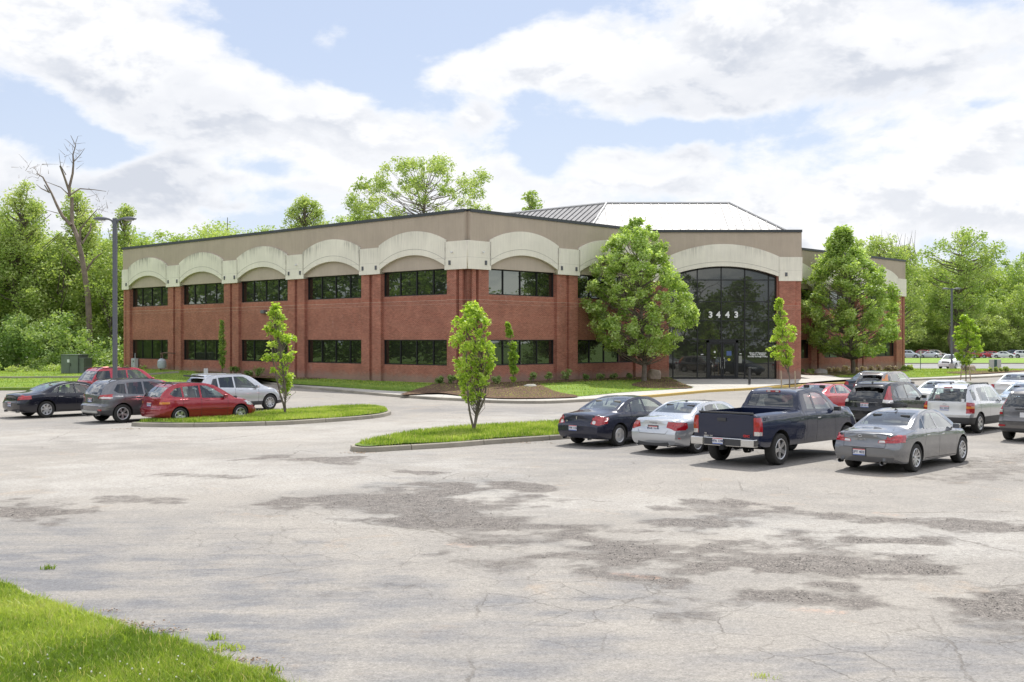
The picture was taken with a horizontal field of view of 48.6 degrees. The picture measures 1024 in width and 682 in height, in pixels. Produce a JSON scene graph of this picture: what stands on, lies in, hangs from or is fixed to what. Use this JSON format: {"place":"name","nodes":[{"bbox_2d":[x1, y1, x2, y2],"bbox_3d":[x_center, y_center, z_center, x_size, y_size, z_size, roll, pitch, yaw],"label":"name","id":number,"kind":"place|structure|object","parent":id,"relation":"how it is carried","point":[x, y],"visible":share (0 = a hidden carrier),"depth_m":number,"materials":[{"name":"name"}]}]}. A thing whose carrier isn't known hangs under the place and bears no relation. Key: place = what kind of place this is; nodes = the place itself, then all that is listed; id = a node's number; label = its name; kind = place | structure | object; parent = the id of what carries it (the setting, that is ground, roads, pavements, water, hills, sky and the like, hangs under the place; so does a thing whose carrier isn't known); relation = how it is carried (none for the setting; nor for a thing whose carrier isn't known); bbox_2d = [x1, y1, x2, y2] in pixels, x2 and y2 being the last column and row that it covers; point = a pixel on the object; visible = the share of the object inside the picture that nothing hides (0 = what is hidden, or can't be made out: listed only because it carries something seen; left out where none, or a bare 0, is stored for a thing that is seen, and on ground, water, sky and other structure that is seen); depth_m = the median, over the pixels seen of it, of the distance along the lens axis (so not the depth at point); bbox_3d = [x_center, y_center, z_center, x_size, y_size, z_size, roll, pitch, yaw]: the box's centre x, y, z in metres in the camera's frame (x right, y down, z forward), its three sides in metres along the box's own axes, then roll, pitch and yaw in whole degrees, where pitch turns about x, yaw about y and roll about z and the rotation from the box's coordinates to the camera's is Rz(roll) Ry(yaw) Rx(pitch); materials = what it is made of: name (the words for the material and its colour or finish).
{"place":"outdoors","nodes":[
{"label":"outdoors","id":0,"kind":"place"},
{"bbox_2d":[9,349,107,362],"bbox_3d":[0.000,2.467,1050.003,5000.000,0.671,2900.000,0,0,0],"label":"terrain","id":1,"kind":"structure","parent":0,"point":[64,352],"depth_m":339.20,"materials":[{"name":"green plant"}]},
{"bbox_2d":[0,179,56,366],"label":"poplar tree","id":2,"kind":"object","parent":1,"relation":"on","point":[33,208],"visible":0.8,"depth_m":111.11,"materials":[{"name":"green plant"}]},
{"bbox_2d":[0,308,123,370],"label":"undergrowth","id":3,"kind":"object","parent":1,"relation":"on","point":[23,344],"visible":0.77,"depth_m":102.83,"materials":[{"name":"green plant"}]},
{"bbox_2d":[53,188,107,353],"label":"poplar tree","id":4,"kind":"object","parent":1,"relation":"on","point":[80,217],"visible":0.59,"depth_m":115.34,"materials":[{"name":"green plant"}]},
{"bbox_2d":[109,203,136,275],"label":"poplar tree","id":5,"kind":"object","parent":1,"relation":"on","point":[124,226],"visible":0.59,"depth_m":117.57,"materials":[{"name":"green plant"}]},
{"bbox_2d":[0,206,390,366],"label":"woodland","id":6,"kind":"object","parent":1,"relation":"on","point":[64,292],"visible":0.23,"depth_m":112.62,"materials":[{"name":"green plant"}]},
{"bbox_2d":[279,193,328,229],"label":"roadside tree","id":7,"kind":"object","parent":1,"relation":"on","point":[313,214],"visible":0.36,"depth_m":134.48,"materials":[{"name":"green plant"}]},
{"bbox_2d":[341,151,493,220],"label":"spreading tree","id":8,"kind":"object","parent":1,"relation":"on","point":[417,183],"visible":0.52,"depth_m":139.10,"materials":[{"name":"green plant"}]},
{"bbox_2d":[521,189,542,210],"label":"roadside tree","id":9,"kind":"object","parent":1,"relation":"on","point":[532,202],"visible":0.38,"depth_m":149.81,"materials":[{"name":"green plant"}]},
{"bbox_2d":[864,232,929,344],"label":"oak tree","id":10,"kind":"object","parent":1,"relation":"on","point":[877,245],"visible":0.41,"depth_m":249.22,"materials":[{"name":"green plant"}]},
{"bbox_2d":[845,239,1023,353],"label":"woodland","id":11,"kind":"object","parent":1,"relation":"on","point":[1001,323],"visible":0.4,"depth_m":266.85,"materials":[{"name":"green plant"}]},
{"bbox_2d":[916,225,1008,356],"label":"oak tree","id":12,"kind":"object","parent":1,"relation":"on","point":[975,305],"visible":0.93,"depth_m":252.53,"materials":[{"name":"green plant"}]},
{"bbox_2d":[0,368,692,396],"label":"lawn","id":13,"kind":"structure","parent":0,"point":[364,386],"depth_m":72.89,"materials":[{"name":"green plant"}]},
{"bbox_2d":[20,136,107,356],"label":"bare tree","id":14,"kind":"object","parent":13,"relation":"on","point":[84,270],"visible":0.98,"depth_m":108.89,"materials":[{"name":"brown plant"}]},
{"bbox_2d":[0,362,145,371],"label":"grass","id":15,"kind":"structure","parent":13,"relation":"on","point":[52,367],"depth_m":96.99,"materials":[{"name":"green plant"}]},
{"bbox_2d":[61,354,92,373],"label":"transformer cabinet","id":16,"kind":"object","parent":13,"relation":"on","point":[74,363],"visible":0.81,"depth_m":92.30,"materials":[{"name":"green metal"}]},
{"bbox_2d":[157,352,174,369],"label":"gas meter","id":17,"kind":"object","parent":13,"relation":"on","point":[161,363],"visible":1,"depth_m":92.63,"materials":[{"name":"grey metal"}]},
{"bbox_2d":[218,319,226,370],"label":"young tree","id":18,"kind":"object","parent":13,"relation":"on","point":[222,351],"visible":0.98,"depth_m":83.89,"materials":[{"name":"green plant"}]},
{"bbox_2d":[196,371,325,378],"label":"mulch bed","id":19,"kind":"object","parent":13,"relation":"on","point":[260,376],"visible":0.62,"depth_m":82.96,"materials":[{"name":"brown soil"}]},
{"bbox_2d":[402,381,576,397],"bbox_3d":[-1.303,2.767,68.076,9.668,0.305,20.130,0,0,0],"label":"mulch bed","id":20,"kind":"object","parent":13,"relation":"on","point":[499,388],"visible":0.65,"depth_m":64.44,"materials":[{"name":"brown soil"}]},
{"bbox_2d":[447,374,458,383],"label":"shrub","id":21,"kind":"object","parent":20,"relation":"on","point":[452,378],"visible":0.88,"depth_m":69.04,"materials":[{"name":"green plant"}]},
{"bbox_2d":[504,321,519,385],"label":"young tree","id":22,"kind":"object","parent":20,"relation":"on","point":[513,359],"visible":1,"depth_m":67.91,"materials":[{"name":"green plant"}]},
{"bbox_2d":[493,377,691,387],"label":"mulch bed","id":23,"kind":"object","parent":13,"relation":"on","point":[662,384],"visible":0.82,"depth_m":74.82,"materials":[{"name":"brown soil"}]},
{"bbox_2d":[560,369,572,379],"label":"shrub","id":24,"kind":"object","parent":23,"relation":"on","point":[565,375],"visible":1,"depth_m":75.00,"materials":[{"name":"green plant"}]},
{"bbox_2d":[579,216,700,380],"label":"maple tree","id":25,"kind":"object","parent":23,"relation":"on","point":[635,298],"visible":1,"depth_m":75.91,"materials":[{"name":"green plant"}]},
{"bbox_2d":[647,369,660,378],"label":"boulder","id":26,"kind":"object","parent":23,"relation":"on","point":[653,374],"visible":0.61,"depth_m":79.17,"materials":[{"name":"beige stone"}]},
{"bbox_2d":[0,375,1023,681],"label":"parking lot","id":27,"kind":"structure","parent":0,"point":[200,533],"depth_m":17.36,"materials":[{"name":"grey asphalt"}]},
{"bbox_2d":[3,381,90,417],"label":"parked car","id":28,"kind":"object","parent":27,"relation":"on","point":[45,402],"visible":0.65,"depth_m":46.72,"materials":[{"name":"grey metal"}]},
{"bbox_2d":[93,217,136,377],"bbox_3d":[-19.447,-1.452,55.498,2.080,9.282,0.600,0,0,0],"label":"street lamp","id":29,"kind":"object","parent":27,"relation":"on","point":[114,221],"visible":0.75,"depth_m":55.41,"materials":[{"name":"grey metal"}]},
{"bbox_2d":[76,367,165,390],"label":"parked car","id":30,"kind":"object","parent":27,"relation":"on","point":[91,375],"visible":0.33,"depth_m":57.29,"materials":[{"name":"red metal"}]},
{"bbox_2d":[0,371,246,387],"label":"verge kerb","id":31,"kind":"structure","parent":27,"relation":"on","point":[71,377],"depth_m":85.07,"materials":[{"name":"concrete"}]},
{"bbox_2d":[81,378,187,422],"bbox_3d":[-14.728,2.306,45.197,2.130,1.687,4.520,0,0,43],"label":"parked car","id":32,"kind":"object","parent":27,"relation":"on","point":[105,399],"visible":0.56,"depth_m":43.73,"materials":[{"name":"grey metal"}]},
{"bbox_2d":[18,588,290,681],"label":"front kerb","id":33,"kind":"structure","parent":27,"relation":"on","point":[26,590],"depth_m":12.15,"materials":[{"name":"concrete"}]},
{"bbox_2d":[140,382,254,422],"bbox_3d":[-12.193,2.366,44.300,4.370,1.570,2.050,0,0,-45],"label":"parked car","id":34,"kind":"object","parent":27,"relation":"on","point":[170,401],"visible":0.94,"depth_m":43.37,"materials":[{"name":"red metal"}]},
{"bbox_2d":[205,630,225,640],"bbox_3d":[-3.159,3.141,12.094,0.224,0.091,0.141,0,0,0],"label":"weed","id":35,"kind":"object","parent":27,"relation":"on","point":[213,637],"visible":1,"depth_m":12.09,"materials":[{"name":"green plant"}]},
{"bbox_2d":[200,640,245,652],"bbox_3d":[-2.967,3.147,11.697,0.439,0.080,0.371,0,0,-28],"label":"weed","id":36,"kind":"object","parent":27,"relation":"on","point":[224,645],"visible":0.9,"depth_m":11.69,"materials":[{"name":"green plant"}]},
{"bbox_2d":[182,373,282,409],"bbox_3d":[-12.595,2.300,51.233,2.150,1.688,4.620,0,0,43],"label":"parked car","id":37,"kind":"object","parent":27,"relation":"on","point":[258,393],"visible":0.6,"depth_m":50.70,"materials":[{"name":"grey metal"}]},
{"bbox_2d":[131,408,390,426],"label":"island kerb","id":38,"kind":"structure","parent":27,"relation":"on","point":[235,424],"depth_m":42.24,"materials":[{"name":"concrete"}]},
{"bbox_2d":[141,403,387,422],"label":"island lawn","id":39,"kind":"structure","parent":38,"relation":"on","point":[253,415],"depth_m":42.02,"materials":[{"name":"green plant"}]},
{"bbox_2d":[261,302,296,412],"bbox_3d":[-9.447,0.746,46.031,1.470,4.706,1.424,0,0,0],"label":"young tree","id":40,"kind":"object","parent":39,"relation":"on","point":[285,381],"visible":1,"depth_m":45.84,"materials":[{"name":"green plant"}]},
{"bbox_2d":[260,662,283,672],"bbox_3d":[-2.326,3.149,10.909,0.246,0.078,0.238,0,0,0],"label":"weed","id":41,"kind":"object","parent":27,"relation":"on","point":[273,667],"visible":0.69,"depth_m":10.91,"materials":[{"name":"green plant"}]},
{"bbox_2d":[99,428,572,672],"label":"leaf litter","id":42,"kind":"object","parent":27,"relation":"on","point":[142,623],"visible":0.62,"depth_m":12.54,"materials":[{"name":"beige plant"}]},
{"bbox_2d":[350,434,569,451],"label":"island kerb","id":43,"kind":"structure","parent":27,"relation":"on","point":[355,448],"depth_m":33.68,"materials":[{"name":"concrete"}]},
{"bbox_2d":[355,418,558,445],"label":"island lawn","id":44,"kind":"structure","parent":43,"relation":"on","point":[359,443],"depth_m":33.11,"materials":[{"name":"green plant"}]},
{"bbox_2d":[448,300,497,427],"bbox_3d":[-1.280,0.851,37.778,1.542,4.456,1.635,0,0,43],"label":"young tree","id":45,"kind":"object","parent":44,"relation":"on","point":[481,345],"visible":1,"depth_m":37.65,"materials":[{"name":"green plant"}]},
{"bbox_2d":[0,481,1023,618],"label":"loose stones","id":46,"kind":"object","parent":27,"relation":"on","point":[672,548],"visible":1,"depth_m":17.84,"materials":[{"name":"grey gravel"}]},
{"bbox_2d":[558,395,666,445],"bbox_3d":[3.544,2.436,35.628,2.070,1.450,4.818,0,0,43],"label":"parked car","id":47,"kind":"object","parent":27,"relation":"on","point":[615,420],"visible":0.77,"depth_m":34.16,"materials":[{"name":"blue"}]},
{"bbox_2d":[247,374,1023,403],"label":"sidewalk kerb","id":48,"kind":"structure","parent":27,"relation":"on","point":[515,401],"depth_m":65.71,"materials":[{"name":"concrete"}]},
{"bbox_2d":[632,400,733,452],"bbox_3d":[5.477,2.438,33.385,2.060,1.450,4.590,0,0,43],"label":"parked car","id":49,"kind":"object","parent":27,"relation":"on","point":[670,425],"visible":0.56,"depth_m":31.83,"materials":[{"name":"grey metal"}]},
{"bbox_2d":[691,387,855,464],"bbox_3d":[7.287,2.226,30.814,2.290,1.880,5.850,0,0,43],"label":"pickup truck","id":50,"kind":"object","parent":27,"relation":"on","point":[775,424],"visible":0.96,"depth_m":29.48,"materials":[{"name":"blue metal"}]},
{"bbox_2d":[765,297,797,387],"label":"young tree","id":51,"kind":"object","parent":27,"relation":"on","point":[779,332],"visible":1,"depth_m":70.33,"materials":[{"name":"green plant"}]},
{"bbox_2d":[798,383,850,405],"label":"parked car","id":52,"kind":"object","parent":27,"relation":"on","point":[833,394],"visible":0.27,"depth_m":46.73,"materials":[{"name":"red metal"}]},
{"bbox_2d":[844,371,902,390],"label":"parked car","id":53,"kind":"object","parent":27,"relation":"on","point":[848,384],"visible":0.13,"depth_m":62.91,"materials":[{"name":"grey metal"}]},
{"bbox_2d":[845,381,926,422],"bbox_3d":[14.119,2.303,42.181,2.110,1.700,4.530,0,0,43],"label":"parked car","id":54,"kind":"object","parent":27,"relation":"on","point":[863,399],"visible":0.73,"depth_m":40.75,"materials":[{"name":"grey metal"}]},
{"bbox_2d":[854,371,918,393],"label":"parked car","id":55,"kind":"object","parent":27,"relation":"on","point":[878,376],"visible":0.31,"depth_m":54.40,"materials":[{"name":"silver metal"}]},
{"bbox_2d":[835,408,967,471],"bbox_3d":[10.050,2.433,28.957,2.070,1.470,4.774,0,0,43],"label":"parked car","id":56,"kind":"object","parent":27,"relation":"on","point":[908,443],"visible":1,"depth_m":27.68,"materials":[{"name":"grey metal"}]},
{"bbox_2d":[907,380,973,398],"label":"parked car","id":57,"kind":"object","parent":27,"relation":"on","point":[927,389],"visible":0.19,"depth_m":48.87,"materials":[{"name":"grey metal"}]},
{"bbox_2d":[924,381,1006,432],"bbox_3d":[16.285,2.291,40.327,2.090,1.730,4.350,0,0,43],"label":"parked car","id":58,"kind":"object","parent":27,"relation":"on","point":[977,409],"visible":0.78,"depth_m":39.01,"materials":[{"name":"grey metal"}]},
{"bbox_2d":[952,314,984,380],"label":"young tree","id":59,"kind":"object","parent":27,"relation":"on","point":[962,343],"visible":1,"depth_m":85.86,"materials":[{"name":"green plant"}]},
{"bbox_2d":[990,373,1023,396],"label":"parked car","id":60,"kind":"object","parent":27,"relation":"on","point":[1000,386],"visible":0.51,"depth_m":58.64,"materials":[{"name":"grey metal"}]},
{"bbox_2d":[995,382,1023,397],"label":"parked car","id":61,"kind":"object","parent":27,"relation":"on","point":[1006,393],"visible":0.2,"depth_m":46.12,"materials":[{"name":"grey metal"}]},
{"bbox_2d":[998,387,1023,439],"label":"parked car","id":62,"kind":"object","parent":27,"relation":"on","point":[1011,422],"visible":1,"depth_m":35.51,"materials":[{"name":"grey metal"}]},
{"bbox_2d":[0,0,1023,273],"label":"sky","id":63,"kind":"structure","parent":0,"point":[813,117],"materials":[{"name":"white"}]},
{"bbox_2d":[291,371,1023,400],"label":"sidewalk","id":64,"kind":"structure","parent":0,"point":[702,384],"depth_m":74.73,"materials":[{"name":"concrete"}]},
{"bbox_2d":[122,202,905,382],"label":"office building","id":65,"kind":"structure","parent":64,"relation":"on","point":[382,299],"depth_m":81.78,"materials":[{"name":"red brick"}]},
{"bbox_2d":[133,340,167,358],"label":"window","id":66,"kind":"structure","parent":65,"relation":"in","point":[142,349],"depth_m":96.41,"materials":[{"name":"black glass"}]},
{"bbox_2d":[133,286,167,306],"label":"window","id":67,"kind":"structure","parent":65,"relation":"in","point":[149,296],"depth_m":96.38,"materials":[{"name":"black glass"}]},
{"bbox_2d":[184,340,221,359],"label":"window","id":68,"kind":"structure","parent":65,"relation":"in","point":[193,349],"depth_m":90.85,"materials":[{"name":"black glass"}]},
{"bbox_2d":[184,283,223,304],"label":"window","id":69,"kind":"structure","parent":65,"relation":"in","point":[212,293],"depth_m":90.54,"materials":[{"name":"black glass"}]},
{"bbox_2d":[242,340,287,361],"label":"window","id":70,"kind":"structure","parent":65,"relation":"in","point":[252,350],"depth_m":85.54,"materials":[{"name":"black glass"}]},
{"bbox_2d":[242,279,287,302],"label":"window","id":71,"kind":"structure","parent":65,"relation":"in","point":[276,289],"depth_m":84.75,"materials":[{"name":"black glass"}]},
{"bbox_2d":[308,340,360,363],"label":"window","id":72,"kind":"structure","parent":65,"relation":"in","point":[319,351],"depth_m":79.03,"materials":[{"name":"black glass"}]},
{"bbox_2d":[308,274,360,299],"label":"window","id":73,"kind":"structure","parent":65,"relation":"in","point":[340,286],"depth_m":79.01,"materials":[{"name":"black glass"}]},
{"bbox_2d":[384,340,446,365],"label":"window","id":74,"kind":"structure","parent":65,"relation":"in","point":[396,352],"depth_m":73.19,"materials":[{"name":"black glass"}]},
{"bbox_2d":[384,269,446,296],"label":"window","id":75,"kind":"structure","parent":65,"relation":"in","point":[420,282],"depth_m":73.18,"materials":[{"name":"black glass"}]},
{"bbox_2d":[489,340,552,365],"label":"window","id":76,"kind":"structure","parent":65,"relation":"in","point":[530,352],"depth_m":73.88,"materials":[{"name":"black glass"}]},
{"bbox_2d":[489,269,552,296],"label":"window","id":77,"kind":"structure","parent":65,"relation":"in","point":[501,282],"depth_m":73.31,"materials":[{"name":"black glass"}]},
{"bbox_2d":[578,275,629,298],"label":"window","id":78,"kind":"structure","parent":65,"relation":"in","point":[582,279],"depth_m":78.24,"materials":[{"name":"black glass"}]},
{"bbox_2d":[578,340,631,363],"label":"window","id":79,"kind":"structure","parent":65,"relation":"in","point":[589,351],"depth_m":79.05,"materials":[{"name":"black glass"}]},
{"bbox_2d":[709,343,720,377],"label":"entrance door","id":80,"kind":"structure","parent":65,"relation":"in","point":[714,363],"depth_m":83.41,"materials":[{"name":"black glass"}]},
{"bbox_2d":[722,343,735,377],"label":"entrance door","id":81,"kind":"structure","parent":65,"relation":"in","point":[728,367],"depth_m":83.41,"materials":[{"name":"black glass"}]},
{"bbox_2d":[801,340,807,357],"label":"window","id":82,"kind":"structure","parent":65,"relation":"in","point":[804,347],"depth_m":100.17,"materials":[{"name":"black glass"}]},
{"bbox_2d":[826,291,854,308],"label":"window","id":83,"kind":"structure","parent":65,"relation":"in","point":[833,293],"depth_m":104.16,"materials":[{"name":"glass"}]},
{"bbox_2d":[868,341,893,356],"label":"window","id":84,"kind":"structure","parent":65,"relation":"in","point":[889,346],"depth_m":112.27,"materials":[{"name":"black glass"}]},
{"bbox_2d":[801,368,1023,377],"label":"lawn","id":85,"kind":"structure","parent":0,"point":[915,373],"depth_m":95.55,"materials":[{"name":"green plant"}]},
{"bbox_2d":[801,370,908,375],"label":"mulch bed","id":86,"kind":"object","parent":85,"relation":"on","point":[839,373],"visible":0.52,"depth_m":96.97,"materials":[{"name":"brown soil"}]},
{"bbox_2d":[801,224,901,372],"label":"maple tree","id":87,"kind":"object","parent":86,"relation":"on","point":[852,262],"visible":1,"depth_m":96.82,"materials":[{"name":"green plant"}]},
{"bbox_2d":[946,370,1023,373],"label":"mulch bed","id":88,"kind":"object","parent":85,"relation":"on","point":[976,372],"visible":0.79,"depth_m":102.97,"materials":[{"name":"brown soil"}]},
{"bbox_2d":[989,359,1000,369],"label":"sign cabinet","id":89,"kind":"object","parent":88,"relation":"on","point":[994,363],"visible":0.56,"depth_m":112.88,"materials":[{"name":"grey metal"}]},
{"bbox_2d":[905,358,1023,362],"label":"grass strip","id":90,"kind":"object","parent":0,"point":[977,360],"depth_m":196.27,"materials":[{"name":"green plant"}]},
{"bbox_2d":[905,364,1023,368],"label":"road","id":91,"kind":"structure","parent":0,"point":[977,366],"depth_m":144.95,"materials":[{"name":"grey asphalt"}]},
{"bbox_2d":[938,354,964,368],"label":"parked car","id":92,"kind":"object","parent":91,"relation":"on","point":[942,362],"visible":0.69,"depth_m":129.50,"materials":[{"name":"grey metal"}]},
{"bbox_2d":[942,288,960,368],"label":"street lamp","id":93,"kind":"object","parent":91,"relation":"on","point":[951,365],"visible":0.92,"depth_m":127.90,"materials":[{"name":"grey metal"}]},
{"bbox_2d":[905,363,1023,363],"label":"road kerb","id":94,"kind":"structure","parent":91,"relation":"on","point":[972,363],"depth_m":166.01,"materials":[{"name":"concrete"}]},
{"bbox_2d":[905,356,1023,357],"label":"parking lot","id":95,"kind":"structure","parent":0,"point":[954,357],"depth_m":247.10,"materials":[{"name":"grey asphalt"}]},
{"bbox_2d":[905,350,919,357],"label":"parked car","id":96,"kind":"object","parent":95,"relation":"on","point":[912,354],"visible":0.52,"depth_m":239.08,"materials":[{"name":"grey metal"}]},
{"bbox_2d":[921,351,942,357],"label":"parked car","id":97,"kind":"object","parent":95,"relation":"on","point":[932,354],"visible":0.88,"depth_m":239.11,"materials":[{"name":"grey metal"}]},
{"bbox_2d":[991,351,1015,357],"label":"parked car","id":98,"kind":"object","parent":95,"relation":"on","point":[1002,354],"visible":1,"depth_m":237.48,"materials":[{"name":"grey metal"}]},
{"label":"front lawn","id":99,"kind":"structure","parent":0,"visible":0},
{"bbox_2d":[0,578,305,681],"bbox_3d":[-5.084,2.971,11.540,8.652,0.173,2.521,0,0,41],"label":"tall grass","id":100,"kind":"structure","parent":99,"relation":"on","point":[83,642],"depth_m":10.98,"materials":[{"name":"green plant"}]},
{"bbox_2d":[0,579,306,681],"bbox_3d":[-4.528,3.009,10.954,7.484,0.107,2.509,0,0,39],"label":"grass","id":101,"kind":"structure","parent":99,"relation":"on","point":[122,658],"depth_m":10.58,"materials":[{"name":"green plant"}]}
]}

